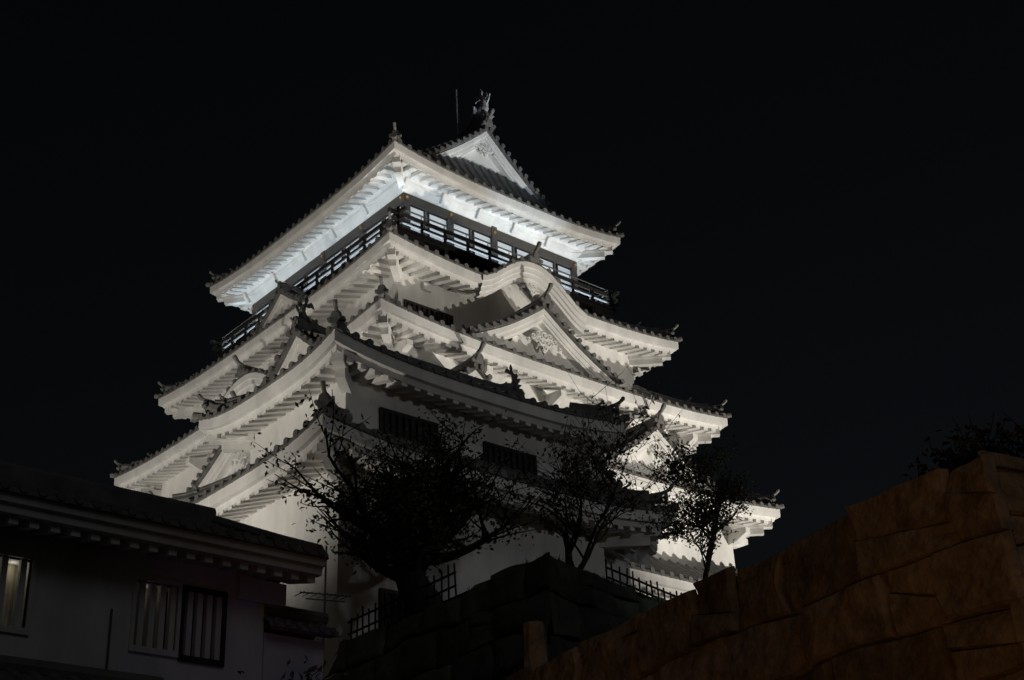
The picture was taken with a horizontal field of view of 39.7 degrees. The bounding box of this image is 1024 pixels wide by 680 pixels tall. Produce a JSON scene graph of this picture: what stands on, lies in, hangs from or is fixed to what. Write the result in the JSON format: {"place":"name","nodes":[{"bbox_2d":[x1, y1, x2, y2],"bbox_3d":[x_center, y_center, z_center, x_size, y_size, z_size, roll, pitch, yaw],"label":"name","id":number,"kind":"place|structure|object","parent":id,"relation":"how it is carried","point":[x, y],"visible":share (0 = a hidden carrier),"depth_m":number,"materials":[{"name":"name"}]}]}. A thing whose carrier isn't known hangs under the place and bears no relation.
{"place":"outdoors","nodes":[
{"label":"outdoors","id":0,"kind":"place"},
{"bbox_2d":[0,654,163,679],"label":"tiled boundary wall","id":1,"kind":"structure","parent":0,"point":[15,668],"depth_m":18.00,"materials":[{"name":"paint"}]},
{"bbox_2d":[238,652,344,679],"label":"shrub","id":2,"kind":"object","parent":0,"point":[312,669],"visible":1,"depth_m":20.20,"materials":[{"name":"green plant"}]},
{"bbox_2d":[294,546,350,678],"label":"tv antenna","id":3,"kind":"object","parent":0,"point":[324,594],"visible":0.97,"depth_m":27.95,"materials":[{"name":"metal"}]},
{"bbox_2d":[0,0,1023,568],"label":"sky","id":4,"kind":"structure","parent":0,"point":[824,199],"materials":[{"name":"black"}]},
{"bbox_2d":[386,565,650,644],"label":"terrace ground","id":5,"kind":"structure","parent":0,"point":[550,630],"depth_m":36.79,"materials":[{"name":"soil"}]},
{"bbox_2d":[347,563,456,638],"bbox_3d":[-3.065,6.966,36.960,0.109,0.922,5.555,17,-33,-34],"label":"stake fence","id":6,"kind":"object","parent":5,"relation":"on","point":[394,600],"visible":0.71,"depth_m":36.89,"materials":[{"name":"wood"}]},
{"bbox_2d":[110,89,783,599],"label":"castle keep","id":7,"kind":"structure","parent":5,"relation":"on","point":[470,251],"depth_m":64.92,"materials":[{"name":"white paint"}]},
{"bbox_2d":[256,303,269,319],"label":"window","id":8,"kind":"structure","parent":7,"relation":"in","point":[267,303],"depth_m":73.31,"materials":[{"name":"white glass"}]},
{"bbox_2d":[292,276,305,287],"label":"window","id":9,"kind":"structure","parent":7,"relation":"in","point":[303,276],"depth_m":71.03,"materials":[{"name":"white glass"}]},
{"bbox_2d":[306,264,319,289],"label":"window","id":10,"kind":"structure","parent":7,"relation":"in","point":[319,264],"depth_m":70.10,"materials":[{"name":"white glass"}]},
{"bbox_2d":[326,248,343,275],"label":"window","id":11,"kind":"structure","parent":7,"relation":"in","point":[341,248],"depth_m":68.78,"materials":[{"name":"white glass"}]},
{"bbox_2d":[344,236,358,262],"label":"window","id":12,"kind":"structure","parent":7,"relation":"in","point":[357,236],"depth_m":67.79,"materials":[{"name":"white glass"}]},
{"bbox_2d":[365,218,383,245],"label":"window","id":13,"kind":"structure","parent":7,"relation":"in","point":[382,218],"depth_m":66.64,"materials":[{"name":"white glass"}]},
{"bbox_2d":[411,205,424,234],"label":"window","id":14,"kind":"structure","parent":7,"relation":"in","point":[415,210],"depth_m":65.45,"materials":[{"name":"white glass"}]},
{"bbox_2d":[404,299,453,324],"bbox_3d":[-3.566,-0.909,60.718,2.600,1.040,0.150,19,-34,-36],"label":"window","id":15,"kind":"structure","parent":7,"relation":"in","point":[448,319],"depth_m":60.89,"materials":[{"name":"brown wood"}]},
{"bbox_2d":[427,212,446,241],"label":"window","id":16,"kind":"structure","parent":7,"relation":"in","point":[430,216],"depth_m":66.05,"materials":[{"name":"white glass"}]},
{"bbox_2d":[454,222,470,252],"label":"window","id":17,"kind":"structure","parent":7,"relation":"in","point":[458,227],"depth_m":66.94,"materials":[{"name":"white glass"}]},
{"bbox_2d":[472,230,491,260],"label":"window","id":18,"kind":"structure","parent":7,"relation":"in","point":[476,234],"depth_m":67.63,"materials":[{"name":"white glass"}]},
{"bbox_2d":[497,239,512,263],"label":"window","id":19,"kind":"structure","parent":7,"relation":"in","point":[501,244],"depth_m":68.56,"materials":[{"name":"white glass"}]},
{"bbox_2d":[515,247,529,257],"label":"window","id":20,"kind":"structure","parent":7,"relation":"in","point":[521,252],"depth_m":69.21,"materials":[{"name":"white glass"}]},
{"bbox_2d":[540,257,553,271],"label":"window","id":21,"kind":"structure","parent":7,"relation":"in","point":[546,262],"depth_m":70.26,"materials":[{"name":"white glass"}]},
{"bbox_2d":[556,263,571,291],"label":"window","id":22,"kind":"structure","parent":7,"relation":"in","point":[561,268],"depth_m":70.77,"materials":[{"name":"white glass"}]},
{"bbox_2d":[349,551,663,638],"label":"grass","id":23,"kind":"structure","parent":5,"relation":"on","point":[527,563],"depth_m":33.96,"materials":[{"name":"green plant"}]},
{"bbox_2d":[477,367,684,568],"bbox_3d":[2.087,3.974,36.169,4.258,5.719,5.289,19,-34,-36],"label":"half bare tree","id":24,"kind":"object","parent":5,"relation":"on","point":[573,490],"visible":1,"depth_m":35.97,"materials":[{"name":"brown plant"}]},
{"bbox_2d":[605,559,681,598],"bbox_3d":[3.398,6.300,35.964,0.108,0.660,3.745,-21,-32,31],"label":"stake fence","id":25,"kind":"object","parent":5,"relation":"on","point":[626,575],"visible":0.59,"depth_m":35.59,"materials":[{"name":"wood"}]},
{"bbox_2d":[633,435,758,578],"bbox_3d":[4.879,4.943,37.281,3.650,5.178,3.025,3,-28,-10],"label":"slender sapling","id":26,"kind":"object","parent":5,"relation":"on","point":[698,470],"visible":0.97,"depth_m":37.48,"materials":[{"name":"green plant"}]},
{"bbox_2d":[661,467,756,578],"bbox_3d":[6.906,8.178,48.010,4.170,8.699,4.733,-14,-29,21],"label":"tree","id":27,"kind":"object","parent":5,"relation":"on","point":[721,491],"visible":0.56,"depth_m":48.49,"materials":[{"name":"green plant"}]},
{"label":"ground","id":28,"kind":"structure","parent":0,"visible":0},
{"bbox_2d":[0,460,328,679],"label":"plaster storehouse","id":29,"kind":"structure","parent":28,"relation":"on","point":[93,574],"depth_m":23.44,"materials":[{"name":"white paint"}]},
{"bbox_2d":[0,549,37,635],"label":"window","id":30,"kind":"structure","parent":29,"relation":"in","point":[12,577],"depth_m":22.31,"materials":[{"name":"paint"}]},
{"bbox_2d":[128,574,182,657],"bbox_3d":[-6.058,4.658,23.727,0.880,1.310,0.500,19,-34,-36],"label":"window","id":31,"kind":"structure","parent":29,"relation":"in","point":[147,619],"depth_m":23.64,"materials":[{"name":"paint"}]},
{"bbox_2d":[177,584,227,667],"bbox_3d":[-5.384,4.924,24.227,0.860,1.320,0.500,19,-34,-36],"label":"window","id":32,"kind":"structure","parent":29,"relation":"in","point":[196,614],"depth_m":24.14,"materials":[{"name":"grey wood"}]},
{"bbox_2d":[262,606,338,679],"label":"plaster wall","id":33,"kind":"structure","parent":28,"relation":"on","point":[290,633],"depth_m":25.17,"materials":[{"name":"white paint"}]},
{"bbox_2d":[324,552,665,679],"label":"stone rampart","id":34,"kind":"object","parent":28,"relation":"on","point":[474,632],"visible":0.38,"depth_m":33.13,"materials":[{"name":"stone"}]},
{"bbox_2d":[242,384,542,615],"bbox_3d":[-3.177,4.369,37.333,9.011,6.816,6.367,19,-34,-36],"label":"leafy tree","id":35,"kind":"object","parent":34,"relation":"on","point":[416,532],"visible":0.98,"depth_m":36.93,"materials":[{"name":"green plant"}]},
{"bbox_2d":[147,296,679,679],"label":"annex turret","id":36,"kind":"object","parent":34,"relation":"on","point":[358,375],"visible":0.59,"depth_m":43.25,"materials":[{"name":"white paint"}]},
{"bbox_2d":[379,588,409,627],"bbox_3d":[-2.942,7.735,40.026,1.950,1.190,0.150,19,-34,-36],"label":"window","id":37,"kind":"structure","parent":36,"relation":"in","point":[384,593],"depth_m":39.71,"materials":[{"name":"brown wood"}]},
{"bbox_2d":[379,407,438,446],"bbox_3d":[-3.152,2.973,43.361,2.200,1.420,0.150,19,-34,-36],"label":"window","id":38,"kind":"structure","parent":36,"relation":"in","point":[395,418],"depth_m":43.37,"materials":[{"name":"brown wood"}]},
{"bbox_2d":[483,441,537,476],"bbox_3d":[-0.054,4.134,45.698,2.200,1.340,0.150,19,-34,-36],"label":"window","id":39,"kind":"structure","parent":36,"relation":"in","point":[491,452],"depth_m":45.78,"materials":[{"name":"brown wood"}]},
{"bbox_2d":[506,450,1023,679],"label":"stone wall","id":40,"kind":"structure","parent":28,"relation":"on","point":[921,577],"depth_m":12.73,"materials":[{"name":"stone"}]},
{"bbox_2d":[523,620,547,679],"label":"boundary stone","id":41,"kind":"object","parent":40,"relation":"on","point":[535,648],"visible":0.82,"depth_m":17.99,"materials":[{"name":"stone"}]},
{"bbox_2d":[902,412,1023,479],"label":"shrub","id":42,"kind":"object","parent":40,"relation":"on","point":[953,461],"visible":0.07,"depth_m":13.42,"materials":[{"name":"green plant"}]}
]}

